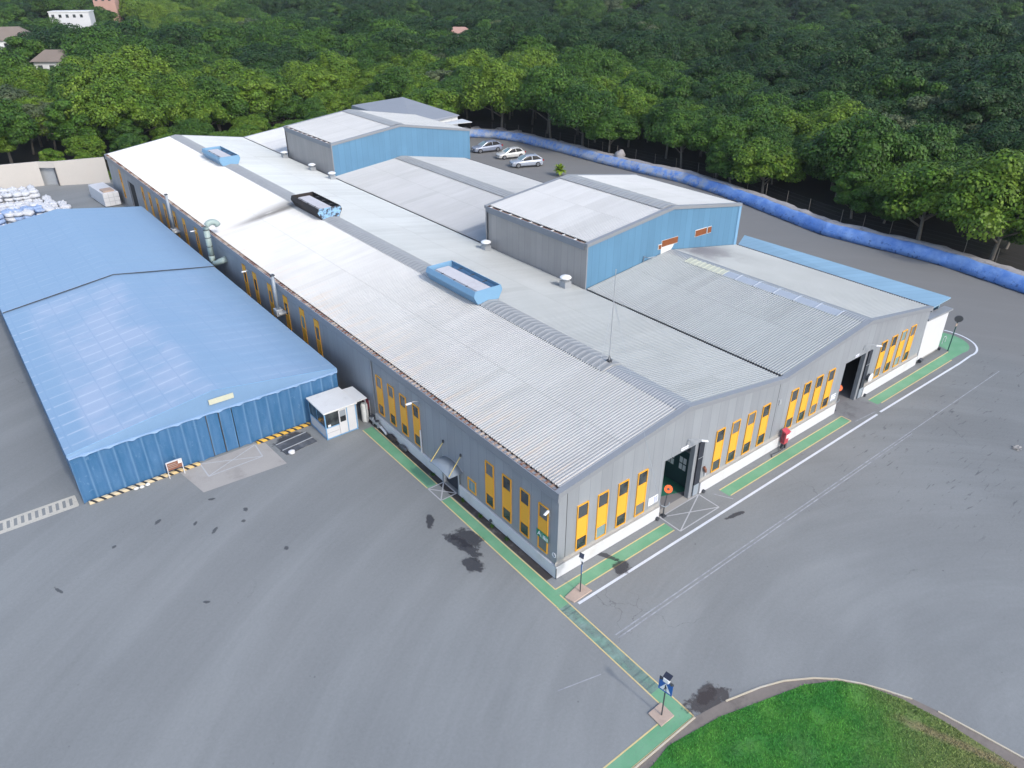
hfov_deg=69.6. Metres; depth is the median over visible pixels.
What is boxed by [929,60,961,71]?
forest tree
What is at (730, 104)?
forest tree
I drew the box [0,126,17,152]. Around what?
forest tree
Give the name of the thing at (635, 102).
forest tree
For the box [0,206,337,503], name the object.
tent hall
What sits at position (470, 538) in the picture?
wet patch
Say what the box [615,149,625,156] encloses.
boulder
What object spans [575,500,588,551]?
window
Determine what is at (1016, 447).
plastic scrap
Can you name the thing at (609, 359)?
mast
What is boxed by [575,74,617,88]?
forest tree
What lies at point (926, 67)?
forest tree
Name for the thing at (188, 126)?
forest tree
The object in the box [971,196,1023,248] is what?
forest tree
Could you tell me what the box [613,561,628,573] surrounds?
wet patch
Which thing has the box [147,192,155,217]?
window
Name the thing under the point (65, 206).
bulk sack
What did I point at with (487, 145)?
parked car
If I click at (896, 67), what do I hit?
forest tree
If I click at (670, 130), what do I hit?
forest tree
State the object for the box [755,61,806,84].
forest tree
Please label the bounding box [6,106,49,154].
forest tree
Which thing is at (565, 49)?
forest tree
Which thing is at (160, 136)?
forest tree
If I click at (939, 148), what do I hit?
forest tree
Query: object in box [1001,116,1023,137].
forest tree
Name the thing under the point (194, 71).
forest tree
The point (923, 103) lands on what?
forest tree
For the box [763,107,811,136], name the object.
forest tree
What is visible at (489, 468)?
window
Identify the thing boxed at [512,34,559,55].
forest tree
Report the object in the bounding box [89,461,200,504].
striped kerb
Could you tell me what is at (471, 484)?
window
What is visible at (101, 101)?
forest tree
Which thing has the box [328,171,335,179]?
roof vent
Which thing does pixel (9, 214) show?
bulk sack
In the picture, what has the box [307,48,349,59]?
forest tree
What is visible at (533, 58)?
forest tree
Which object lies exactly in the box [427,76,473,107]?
forest tree
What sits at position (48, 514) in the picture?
ladder marking
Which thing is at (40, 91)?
forest tree
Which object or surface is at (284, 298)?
window
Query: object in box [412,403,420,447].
window
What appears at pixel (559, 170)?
palm tree
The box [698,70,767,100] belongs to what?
forest tree
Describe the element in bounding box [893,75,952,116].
forest tree
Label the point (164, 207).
window
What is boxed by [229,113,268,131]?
forest tree
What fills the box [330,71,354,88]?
forest tree
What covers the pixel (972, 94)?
forest tree
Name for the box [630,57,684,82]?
forest tree
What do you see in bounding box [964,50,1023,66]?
forest tree
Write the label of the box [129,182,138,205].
side door
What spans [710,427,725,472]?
window
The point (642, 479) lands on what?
window
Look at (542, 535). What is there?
assembly sign
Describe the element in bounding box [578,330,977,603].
white line
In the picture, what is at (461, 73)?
forest tree
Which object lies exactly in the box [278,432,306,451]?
wet patch
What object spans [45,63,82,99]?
forest tree
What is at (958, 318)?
round sign
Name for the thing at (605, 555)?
wet patch
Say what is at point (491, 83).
forest tree
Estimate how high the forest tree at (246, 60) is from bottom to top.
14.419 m
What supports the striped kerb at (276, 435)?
on the asphalt yard at (326, 603)
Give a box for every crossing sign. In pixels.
[579,552,584,591]
[658,671,673,714]
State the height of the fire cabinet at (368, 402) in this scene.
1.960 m
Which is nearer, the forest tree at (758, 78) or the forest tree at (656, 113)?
the forest tree at (656, 113)
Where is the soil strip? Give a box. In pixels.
[368,420,551,580]
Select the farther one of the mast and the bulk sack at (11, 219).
the bulk sack at (11, 219)
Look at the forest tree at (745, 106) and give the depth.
147.67 m
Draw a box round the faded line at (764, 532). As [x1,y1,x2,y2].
[558,371,998,690]
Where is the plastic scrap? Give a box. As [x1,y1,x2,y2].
[1012,445,1021,450]
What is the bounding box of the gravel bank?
[471,127,1023,275]
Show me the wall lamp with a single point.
(702, 440)
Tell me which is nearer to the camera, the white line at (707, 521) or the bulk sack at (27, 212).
the white line at (707, 521)
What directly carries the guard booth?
on the asphalt yard at (326, 603)
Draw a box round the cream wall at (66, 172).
[0,157,110,188]
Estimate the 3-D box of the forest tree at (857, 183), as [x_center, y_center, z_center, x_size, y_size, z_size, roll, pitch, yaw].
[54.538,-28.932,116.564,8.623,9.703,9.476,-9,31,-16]
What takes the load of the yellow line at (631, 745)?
on the asphalt yard at (326, 603)
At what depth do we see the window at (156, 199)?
106.91 m
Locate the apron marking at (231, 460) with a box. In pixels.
[200,445,262,475]
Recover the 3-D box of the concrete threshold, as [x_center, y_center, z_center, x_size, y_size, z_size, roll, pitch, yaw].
[12.263,9.023,56.227,4.450,0.001,1.220,-21,36,-32]
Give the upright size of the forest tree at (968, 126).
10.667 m
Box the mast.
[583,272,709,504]
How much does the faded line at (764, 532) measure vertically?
0.001 m
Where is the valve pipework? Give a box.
[369,414,386,434]
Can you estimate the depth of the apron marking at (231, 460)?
60.79 m
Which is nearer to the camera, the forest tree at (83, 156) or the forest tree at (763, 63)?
the forest tree at (83, 156)
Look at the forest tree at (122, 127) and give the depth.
147.44 m
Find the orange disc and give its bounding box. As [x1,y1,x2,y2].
[659,485,672,517]
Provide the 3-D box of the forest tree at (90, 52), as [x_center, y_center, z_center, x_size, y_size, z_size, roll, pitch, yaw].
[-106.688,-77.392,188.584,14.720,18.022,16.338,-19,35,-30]
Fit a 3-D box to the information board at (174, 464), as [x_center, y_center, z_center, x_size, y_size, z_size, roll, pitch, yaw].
[-26.825,6.720,58.741,1.240,1.500,0.090,-21,36,-32]
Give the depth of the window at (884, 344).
69.15 m
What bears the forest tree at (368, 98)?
on the ground at (820, 195)
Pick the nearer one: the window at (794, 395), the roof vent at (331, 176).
the window at (794, 395)
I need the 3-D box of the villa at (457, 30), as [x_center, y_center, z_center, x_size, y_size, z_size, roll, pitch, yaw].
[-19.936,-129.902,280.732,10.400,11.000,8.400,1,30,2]
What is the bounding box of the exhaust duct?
[203,219,227,266]
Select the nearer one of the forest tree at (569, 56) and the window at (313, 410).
the window at (313, 410)
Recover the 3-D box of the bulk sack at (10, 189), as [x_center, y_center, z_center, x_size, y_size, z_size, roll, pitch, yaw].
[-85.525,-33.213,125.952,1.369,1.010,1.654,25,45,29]
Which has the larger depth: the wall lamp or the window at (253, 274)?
the window at (253, 274)
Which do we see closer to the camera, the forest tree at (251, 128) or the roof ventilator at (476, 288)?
the roof ventilator at (476, 288)
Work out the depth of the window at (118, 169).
121.57 m
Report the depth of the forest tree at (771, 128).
135.06 m
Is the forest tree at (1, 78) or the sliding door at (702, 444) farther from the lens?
the forest tree at (1, 78)
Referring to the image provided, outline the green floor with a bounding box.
[661,461,684,495]
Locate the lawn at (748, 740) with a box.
[650,681,1014,767]
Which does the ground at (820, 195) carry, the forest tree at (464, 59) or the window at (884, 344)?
the forest tree at (464, 59)
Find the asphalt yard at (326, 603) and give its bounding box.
[0,137,1023,767]
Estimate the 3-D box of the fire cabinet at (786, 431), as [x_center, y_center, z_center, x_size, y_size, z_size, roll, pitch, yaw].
[22.328,4.868,61.589,2.259,1.870,0.525,-21,36,-32]
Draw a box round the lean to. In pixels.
[739,235,950,310]
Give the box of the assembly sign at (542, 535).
[536,528,547,542]
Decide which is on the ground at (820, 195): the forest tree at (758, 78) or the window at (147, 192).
the forest tree at (758, 78)
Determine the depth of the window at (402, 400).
60.71 m
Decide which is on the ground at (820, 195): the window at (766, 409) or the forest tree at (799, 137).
the forest tree at (799, 137)
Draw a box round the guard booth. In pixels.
[306,387,358,439]
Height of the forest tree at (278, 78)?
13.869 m
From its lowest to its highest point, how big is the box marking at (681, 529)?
0.013 m
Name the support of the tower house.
on the ground at (820, 195)
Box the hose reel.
[866,373,873,381]
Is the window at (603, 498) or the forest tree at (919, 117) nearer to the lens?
the window at (603, 498)
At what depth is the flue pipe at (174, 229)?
100.22 m
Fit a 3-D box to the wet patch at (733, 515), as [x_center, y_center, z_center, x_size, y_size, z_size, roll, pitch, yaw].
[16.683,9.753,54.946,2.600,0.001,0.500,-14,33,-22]
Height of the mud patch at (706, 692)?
0.001 m
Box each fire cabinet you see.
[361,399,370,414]
[771,427,790,456]
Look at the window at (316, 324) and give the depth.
71.10 m
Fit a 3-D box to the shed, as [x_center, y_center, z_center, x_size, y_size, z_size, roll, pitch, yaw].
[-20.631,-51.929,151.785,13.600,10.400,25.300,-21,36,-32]
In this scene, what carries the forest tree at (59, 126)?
on the ground at (820, 195)
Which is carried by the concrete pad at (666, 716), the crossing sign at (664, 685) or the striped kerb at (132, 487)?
the crossing sign at (664, 685)
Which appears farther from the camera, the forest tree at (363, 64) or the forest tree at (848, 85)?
the forest tree at (363, 64)
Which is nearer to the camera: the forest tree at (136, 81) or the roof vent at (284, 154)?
the roof vent at (284, 154)
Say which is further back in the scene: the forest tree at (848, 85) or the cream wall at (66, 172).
the forest tree at (848, 85)
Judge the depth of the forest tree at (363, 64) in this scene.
196.82 m
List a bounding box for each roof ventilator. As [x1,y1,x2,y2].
[202,146,239,166]
[291,192,341,220]
[426,260,501,305]
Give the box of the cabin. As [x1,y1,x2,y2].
[664,443,699,488]
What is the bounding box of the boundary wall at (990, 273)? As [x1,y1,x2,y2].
[470,129,1023,293]
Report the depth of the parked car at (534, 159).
146.65 m
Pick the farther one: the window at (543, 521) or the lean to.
the lean to
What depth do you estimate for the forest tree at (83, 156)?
140.41 m
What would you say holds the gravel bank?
on the ground at (820, 195)
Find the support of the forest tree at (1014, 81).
on the ground at (820, 195)
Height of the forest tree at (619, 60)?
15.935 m
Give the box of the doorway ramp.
[834,396,878,422]
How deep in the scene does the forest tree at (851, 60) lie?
170.67 m
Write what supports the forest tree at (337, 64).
on the ground at (820, 195)
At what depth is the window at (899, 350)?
71.14 m
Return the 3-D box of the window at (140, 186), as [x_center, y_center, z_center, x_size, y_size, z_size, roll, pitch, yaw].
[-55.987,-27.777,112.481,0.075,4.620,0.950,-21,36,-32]
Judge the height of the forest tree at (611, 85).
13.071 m
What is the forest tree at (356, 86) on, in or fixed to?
on the ground at (820, 195)
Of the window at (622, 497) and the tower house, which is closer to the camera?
the window at (622, 497)
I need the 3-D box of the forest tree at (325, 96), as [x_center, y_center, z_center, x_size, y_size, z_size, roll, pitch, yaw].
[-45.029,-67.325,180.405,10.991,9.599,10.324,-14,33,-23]
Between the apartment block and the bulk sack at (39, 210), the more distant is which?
the apartment block
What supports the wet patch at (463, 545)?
on the asphalt yard at (326, 603)
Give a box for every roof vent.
[280,151,287,157]
[308,163,315,170]
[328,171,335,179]
[481,240,490,250]
[559,274,571,288]
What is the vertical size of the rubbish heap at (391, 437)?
0.479 m
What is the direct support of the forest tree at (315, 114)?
on the ground at (820, 195)
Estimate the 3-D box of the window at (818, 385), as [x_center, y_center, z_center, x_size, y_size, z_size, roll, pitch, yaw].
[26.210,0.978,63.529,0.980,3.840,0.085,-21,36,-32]
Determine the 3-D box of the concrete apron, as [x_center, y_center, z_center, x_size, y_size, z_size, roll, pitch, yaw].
[-22.750,6.783,60.123,7.350,0.001,4.400,-21,36,-32]
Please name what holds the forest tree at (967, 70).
on the ground at (820, 195)
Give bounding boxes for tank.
[360,402,368,422]
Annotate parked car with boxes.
[471,139,502,152]
[496,146,525,159]
[510,153,543,167]
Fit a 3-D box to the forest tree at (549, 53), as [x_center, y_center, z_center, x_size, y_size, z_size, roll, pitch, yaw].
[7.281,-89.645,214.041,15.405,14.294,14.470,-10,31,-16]
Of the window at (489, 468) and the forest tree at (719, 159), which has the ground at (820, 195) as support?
the forest tree at (719, 159)
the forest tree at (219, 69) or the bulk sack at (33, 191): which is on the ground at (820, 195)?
the forest tree at (219, 69)
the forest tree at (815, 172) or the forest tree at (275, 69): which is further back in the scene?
the forest tree at (275, 69)
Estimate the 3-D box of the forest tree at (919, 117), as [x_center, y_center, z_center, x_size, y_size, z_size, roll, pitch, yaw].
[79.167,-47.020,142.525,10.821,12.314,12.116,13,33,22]
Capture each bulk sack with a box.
[0,208,13,215]
[2,192,11,197]
[4,198,13,201]
[4,202,13,207]
[4,211,13,217]
[5,217,15,221]
[7,186,16,192]
[8,204,20,208]
[11,190,21,196]
[12,196,22,200]
[13,211,23,216]
[14,216,23,220]
[21,189,29,195]
[21,209,34,215]
[22,206,33,210]
[29,189,38,193]
[29,193,40,197]
[29,201,40,205]
[34,207,44,212]
[43,205,54,211]
[60,204,71,208]
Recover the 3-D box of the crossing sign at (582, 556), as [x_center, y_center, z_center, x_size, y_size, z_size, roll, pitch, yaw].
[4.424,12.170,47.375,0.340,3.185,0.860,6,30,10]
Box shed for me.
[351,97,471,125]
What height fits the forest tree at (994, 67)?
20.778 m
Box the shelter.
[342,386,367,426]
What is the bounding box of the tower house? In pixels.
[93,0,123,22]
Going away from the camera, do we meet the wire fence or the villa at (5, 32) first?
the wire fence
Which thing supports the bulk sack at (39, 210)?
on the bulk sack
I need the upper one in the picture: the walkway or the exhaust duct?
the exhaust duct
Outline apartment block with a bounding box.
[47,10,95,27]
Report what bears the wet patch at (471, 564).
on the asphalt yard at (326, 603)
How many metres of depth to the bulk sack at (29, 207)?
115.91 m
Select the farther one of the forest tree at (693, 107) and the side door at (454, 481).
the forest tree at (693, 107)
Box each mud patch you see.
[683,687,728,712]
[697,684,714,703]
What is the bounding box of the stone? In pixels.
[288,449,294,454]
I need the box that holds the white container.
[88,182,120,206]
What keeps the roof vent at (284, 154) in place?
on the factory hall
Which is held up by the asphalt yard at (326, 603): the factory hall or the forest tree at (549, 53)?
the factory hall
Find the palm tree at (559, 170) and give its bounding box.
[554,163,566,175]
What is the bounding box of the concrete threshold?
[659,492,696,517]
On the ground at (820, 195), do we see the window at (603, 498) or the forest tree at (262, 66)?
the forest tree at (262, 66)
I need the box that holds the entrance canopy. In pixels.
[429,440,462,478]
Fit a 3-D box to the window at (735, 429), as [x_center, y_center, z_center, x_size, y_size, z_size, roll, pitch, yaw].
[17.244,4.489,57.425,0.980,3.840,0.085,-21,36,-32]
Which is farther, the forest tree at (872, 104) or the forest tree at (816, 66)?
the forest tree at (816, 66)
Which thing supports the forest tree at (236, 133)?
on the ground at (820, 195)
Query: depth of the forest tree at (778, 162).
125.17 m
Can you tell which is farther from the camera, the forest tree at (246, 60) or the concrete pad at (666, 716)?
the forest tree at (246, 60)
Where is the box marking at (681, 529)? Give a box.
[428,482,718,530]
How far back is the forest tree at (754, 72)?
189.95 m
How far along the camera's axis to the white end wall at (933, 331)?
75.41 m
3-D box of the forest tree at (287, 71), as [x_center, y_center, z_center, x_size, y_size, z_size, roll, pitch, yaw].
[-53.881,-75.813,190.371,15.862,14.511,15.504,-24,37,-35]
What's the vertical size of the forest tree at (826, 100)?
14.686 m
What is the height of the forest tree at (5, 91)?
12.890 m
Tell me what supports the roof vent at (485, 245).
on the factory hall
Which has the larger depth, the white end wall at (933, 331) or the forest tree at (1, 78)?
the forest tree at (1, 78)
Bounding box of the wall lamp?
[687,439,707,443]
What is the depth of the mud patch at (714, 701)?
41.11 m
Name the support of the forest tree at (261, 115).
on the ground at (820, 195)
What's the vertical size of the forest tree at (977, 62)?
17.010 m
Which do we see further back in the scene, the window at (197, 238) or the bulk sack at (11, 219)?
the bulk sack at (11, 219)
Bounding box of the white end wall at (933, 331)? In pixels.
[916,306,953,362]
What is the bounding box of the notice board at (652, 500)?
[648,494,657,505]
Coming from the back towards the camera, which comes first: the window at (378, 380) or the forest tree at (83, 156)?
the forest tree at (83, 156)
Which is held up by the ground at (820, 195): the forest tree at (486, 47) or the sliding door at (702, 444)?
the forest tree at (486, 47)
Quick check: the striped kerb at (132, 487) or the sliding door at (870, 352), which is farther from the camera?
the sliding door at (870, 352)
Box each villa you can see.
[0,26,27,46]
[29,49,71,68]
[452,27,467,33]
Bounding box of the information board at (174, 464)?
[165,458,184,478]
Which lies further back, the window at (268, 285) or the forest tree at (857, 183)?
the forest tree at (857, 183)
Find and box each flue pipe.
[164,194,179,233]
[269,274,286,316]
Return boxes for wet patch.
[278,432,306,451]
[426,515,433,527]
[444,534,481,556]
[452,527,482,547]
[462,558,482,571]
[597,553,618,560]
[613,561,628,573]
[725,511,743,518]
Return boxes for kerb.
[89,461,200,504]
[256,422,309,443]
[634,677,1023,767]
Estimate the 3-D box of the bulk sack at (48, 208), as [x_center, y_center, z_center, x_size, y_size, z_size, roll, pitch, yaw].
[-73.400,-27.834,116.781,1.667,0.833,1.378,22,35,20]
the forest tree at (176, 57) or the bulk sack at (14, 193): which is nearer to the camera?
the bulk sack at (14, 193)
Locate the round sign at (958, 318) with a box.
[947,315,962,350]
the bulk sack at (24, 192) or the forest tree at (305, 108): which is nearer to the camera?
the bulk sack at (24, 192)
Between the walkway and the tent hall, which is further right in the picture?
the walkway
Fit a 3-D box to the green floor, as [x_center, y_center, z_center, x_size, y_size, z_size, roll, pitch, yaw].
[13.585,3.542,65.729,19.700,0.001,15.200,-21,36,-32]
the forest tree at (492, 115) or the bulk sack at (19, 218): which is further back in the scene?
the forest tree at (492, 115)
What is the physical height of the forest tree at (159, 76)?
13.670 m
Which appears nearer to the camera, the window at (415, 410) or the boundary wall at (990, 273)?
the window at (415, 410)
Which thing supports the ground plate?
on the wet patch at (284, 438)
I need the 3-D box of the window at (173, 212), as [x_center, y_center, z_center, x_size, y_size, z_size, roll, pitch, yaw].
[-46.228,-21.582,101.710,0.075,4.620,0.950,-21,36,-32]
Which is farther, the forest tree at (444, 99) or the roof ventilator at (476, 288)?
the forest tree at (444, 99)
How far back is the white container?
123.71 m
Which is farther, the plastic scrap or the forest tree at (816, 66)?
the forest tree at (816, 66)
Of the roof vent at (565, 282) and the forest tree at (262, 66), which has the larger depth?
the forest tree at (262, 66)
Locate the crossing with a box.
[560,604,657,693]
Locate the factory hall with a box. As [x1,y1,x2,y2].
[104,109,933,578]
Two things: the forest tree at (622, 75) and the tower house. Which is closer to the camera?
the forest tree at (622, 75)
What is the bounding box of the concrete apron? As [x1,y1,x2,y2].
[180,443,285,491]
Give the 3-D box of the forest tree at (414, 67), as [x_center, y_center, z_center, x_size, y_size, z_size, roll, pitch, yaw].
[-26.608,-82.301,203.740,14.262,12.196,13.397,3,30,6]
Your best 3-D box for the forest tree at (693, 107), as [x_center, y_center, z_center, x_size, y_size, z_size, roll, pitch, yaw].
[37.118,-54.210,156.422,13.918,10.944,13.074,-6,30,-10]
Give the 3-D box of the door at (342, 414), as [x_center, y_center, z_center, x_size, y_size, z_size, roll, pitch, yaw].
[-14.581,3.142,63.699,0.730,2.480,0.040,-21,36,-32]
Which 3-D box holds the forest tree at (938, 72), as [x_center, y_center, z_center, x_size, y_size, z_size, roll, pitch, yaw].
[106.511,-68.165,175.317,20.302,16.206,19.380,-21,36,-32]
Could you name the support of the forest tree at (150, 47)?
on the ground at (820, 195)
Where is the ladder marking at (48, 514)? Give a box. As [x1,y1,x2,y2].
[0,495,78,533]
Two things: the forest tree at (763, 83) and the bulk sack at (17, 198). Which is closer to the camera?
the bulk sack at (17, 198)
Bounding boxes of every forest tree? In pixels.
[0,64,52,89]
[0,77,6,88]
[0,84,37,100]
[0,98,40,163]
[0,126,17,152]
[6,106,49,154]
[8,95,55,146]
[10,79,49,100]
[21,101,56,150]
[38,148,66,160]
[42,99,106,140]
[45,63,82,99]
[47,55,94,84]
[56,56,161,105]
[60,43,112,63]
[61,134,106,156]
[62,77,163,128]
[72,153,95,159]
[90,44,176,82]
[103,119,149,147]
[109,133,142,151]
[116,93,169,135]
[139,43,194,58]
[140,70,167,125]
[149,126,172,140]
[150,42,207,69]
[152,71,210,118]
[153,133,173,139]
[164,89,231,124]
[167,118,215,135]
[180,68,223,90]
[187,75,249,131]
[192,58,247,117]
[208,128,250,136]
[221,68,275,113]
[222,68,293,113]
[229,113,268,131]
[232,124,261,133]
[238,50,286,68]
[243,61,277,68]
[246,69,295,122]
[248,113,270,127]
[262,90,304,121]
[266,66,284,75]
[269,123,279,129]
[276,60,315,101]
[280,119,306,126]
[285,62,349,99]
[295,97,327,119]
[304,110,326,119]
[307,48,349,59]
[307,89,345,111]
[309,49,362,78]
[324,88,361,111]
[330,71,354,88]
[348,58,389,77]
[348,62,402,85]
[348,78,374,94]
[351,91,385,105]
[357,85,372,94]
[363,66,415,99]
[396,49,441,66]
[396,73,438,97]
[402,62,431,75]
[405,86,463,114]
[424,60,446,76]
[424,69,455,81]
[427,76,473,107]
[428,52,446,61]
[438,49,491,65]
[442,48,497,110]
[444,65,479,118]
[452,41,501,58]
[459,58,528,126]
[472,79,493,119]
[496,64,528,119]
[497,46,556,67]
[498,59,529,115]
[504,65,585,137]
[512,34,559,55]
[530,67,545,117]
[531,73,545,124]
[533,105,551,133]
[538,50,558,59]
[543,62,561,70]
[546,83,624,145]
[548,51,603,76]
[554,44,621,72]
[559,63,592,78]
[561,46,576,52]
[574,81,610,134]
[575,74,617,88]
[577,107,640,152]
[587,48,632,76]
[595,76,625,92]
[608,65,651,80]
[610,71,665,135]
[611,84,657,146]
[614,37,671,65]
[627,59,647,71]
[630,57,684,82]
[638,96,690,158]
[643,109,708,167]
[653,74,702,103]
[664,60,691,70]
[676,81,714,103]
[682,104,706,151]
[685,55,733,83]
[686,106,725,156]
[688,114,751,177]
[695,93,743,115]
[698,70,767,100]
[705,136,764,184]
[717,105,780,137]
[723,91,799,116]
[730,135,805,193]
[731,64,774,78]
[742,85,803,111]
[744,74,768,84]
[744,123,795,142]
[746,131,805,183]
[753,81,782,92]
[755,58,798,69]
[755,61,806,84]
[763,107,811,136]
[774,78,819,99]
[790,51,842,76]
[793,133,806,166]
[795,90,851,117]
[796,99,874,134]
[799,116,866,187]
[803,152,854,196]
[805,69,878,100]
[814,46,887,78]
[830,170,882,218]
[850,67,907,99]
[853,95,909,116]
[858,57,923,100]
[882,159,923,214]
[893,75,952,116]
[895,122,957,165]
[903,94,981,120]
[903,108,953,131]
[910,61,945,79]
[920,80,1023,132]
[922,125,965,144]
[928,60,973,82]
[928,143,990,165]
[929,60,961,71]
[939,53,1023,88]
[947,68,969,85]
[956,120,1021,159]
[958,71,1023,124]
[958,123,981,135]
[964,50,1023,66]
[968,58,987,68]
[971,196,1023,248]
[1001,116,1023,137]
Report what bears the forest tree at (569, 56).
on the ground at (820, 195)
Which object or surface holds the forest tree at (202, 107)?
on the ground at (820, 195)
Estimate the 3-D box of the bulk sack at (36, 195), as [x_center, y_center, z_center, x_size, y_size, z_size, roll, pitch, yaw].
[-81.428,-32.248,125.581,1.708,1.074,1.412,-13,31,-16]
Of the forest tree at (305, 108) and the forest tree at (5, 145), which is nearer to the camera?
the forest tree at (5, 145)
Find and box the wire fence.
[471,123,1021,264]
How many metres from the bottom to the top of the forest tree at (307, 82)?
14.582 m
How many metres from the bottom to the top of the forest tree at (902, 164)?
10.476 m
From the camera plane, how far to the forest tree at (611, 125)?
148.97 m
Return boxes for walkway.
[364,333,968,767]
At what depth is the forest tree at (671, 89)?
164.02 m
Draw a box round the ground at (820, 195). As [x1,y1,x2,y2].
[0,3,1023,270]
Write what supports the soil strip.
on the asphalt yard at (326, 603)
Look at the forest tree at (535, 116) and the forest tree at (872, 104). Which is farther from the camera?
the forest tree at (535, 116)
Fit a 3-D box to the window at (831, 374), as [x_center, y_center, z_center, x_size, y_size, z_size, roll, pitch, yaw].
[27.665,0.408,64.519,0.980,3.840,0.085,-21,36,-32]
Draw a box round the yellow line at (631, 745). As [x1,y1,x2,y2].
[362,352,951,767]
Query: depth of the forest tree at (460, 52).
200.32 m
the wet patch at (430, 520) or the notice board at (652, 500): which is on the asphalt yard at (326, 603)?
the wet patch at (430, 520)
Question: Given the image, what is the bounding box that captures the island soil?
[637,679,1023,767]
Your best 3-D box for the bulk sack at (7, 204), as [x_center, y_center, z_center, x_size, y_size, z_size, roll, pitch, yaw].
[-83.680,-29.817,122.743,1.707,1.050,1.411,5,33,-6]
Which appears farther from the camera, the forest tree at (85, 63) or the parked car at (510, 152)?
the forest tree at (85, 63)
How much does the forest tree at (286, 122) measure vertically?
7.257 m
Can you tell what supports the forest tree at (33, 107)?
on the ground at (820, 195)
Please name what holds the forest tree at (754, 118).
on the ground at (820, 195)
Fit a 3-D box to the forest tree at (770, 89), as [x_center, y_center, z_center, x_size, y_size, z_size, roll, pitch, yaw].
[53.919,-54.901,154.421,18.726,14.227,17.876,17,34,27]
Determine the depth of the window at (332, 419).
62.93 m
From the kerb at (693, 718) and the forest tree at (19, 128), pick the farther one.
the forest tree at (19, 128)
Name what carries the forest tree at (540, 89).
on the ground at (820, 195)
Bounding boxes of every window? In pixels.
[118,169,126,197]
[140,186,147,210]
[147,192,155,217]
[155,197,162,222]
[162,203,170,229]
[172,210,179,236]
[182,218,189,245]
[194,227,202,255]
[241,263,250,296]
[252,271,260,304]
[267,283,275,317]
[282,295,291,330]
[299,307,308,344]
[309,402,324,426]
[313,318,322,355]
[325,411,338,427]
[375,374,384,416]
[387,383,396,426]
[399,393,408,436]
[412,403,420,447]
[467,477,476,495]
[485,460,494,509]
[502,473,511,523]
[519,487,529,538]
[537,502,548,553]
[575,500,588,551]
[595,489,608,539]
[615,479,629,528]
[634,468,648,516]
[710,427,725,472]
[725,419,740,463]
[741,410,756,454]
[755,402,770,446]
[784,387,799,427]
[796,380,811,422]
[808,374,823,415]
[820,368,835,408]
[872,340,887,378]
[883,334,898,372]
[892,329,907,366]
[901,324,917,361]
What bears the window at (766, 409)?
in the factory hall
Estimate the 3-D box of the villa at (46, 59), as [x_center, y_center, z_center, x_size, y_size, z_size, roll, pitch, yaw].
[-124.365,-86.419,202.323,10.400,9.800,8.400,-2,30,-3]
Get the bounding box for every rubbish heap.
[387,433,396,441]
[399,444,407,451]
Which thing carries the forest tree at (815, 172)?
on the ground at (820, 195)
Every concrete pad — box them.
[565,583,591,602]
[648,703,673,726]
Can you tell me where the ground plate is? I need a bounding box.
[275,432,316,454]
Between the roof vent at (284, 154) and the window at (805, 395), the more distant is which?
the roof vent at (284, 154)
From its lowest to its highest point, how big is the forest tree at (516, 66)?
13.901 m
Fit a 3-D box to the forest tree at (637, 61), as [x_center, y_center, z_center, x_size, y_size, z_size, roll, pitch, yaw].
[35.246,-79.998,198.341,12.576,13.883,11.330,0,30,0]
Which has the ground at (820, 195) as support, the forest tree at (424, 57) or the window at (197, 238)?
the forest tree at (424, 57)
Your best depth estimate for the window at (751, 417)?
58.40 m
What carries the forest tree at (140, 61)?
on the ground at (820, 195)
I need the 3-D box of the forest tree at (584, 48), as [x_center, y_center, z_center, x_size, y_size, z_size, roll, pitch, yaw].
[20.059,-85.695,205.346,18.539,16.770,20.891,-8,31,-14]
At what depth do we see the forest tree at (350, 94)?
178.18 m
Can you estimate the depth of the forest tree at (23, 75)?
172.63 m
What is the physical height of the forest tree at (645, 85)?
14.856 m
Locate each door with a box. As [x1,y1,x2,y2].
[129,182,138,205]
[338,408,348,433]
[447,475,459,489]
[692,442,704,496]
[856,349,872,397]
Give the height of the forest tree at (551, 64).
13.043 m
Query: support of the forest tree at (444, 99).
on the ground at (820, 195)
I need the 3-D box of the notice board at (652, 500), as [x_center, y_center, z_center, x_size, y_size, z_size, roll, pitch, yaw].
[10.205,8.406,53.321,1.000,0.660,0.036,-21,36,-32]

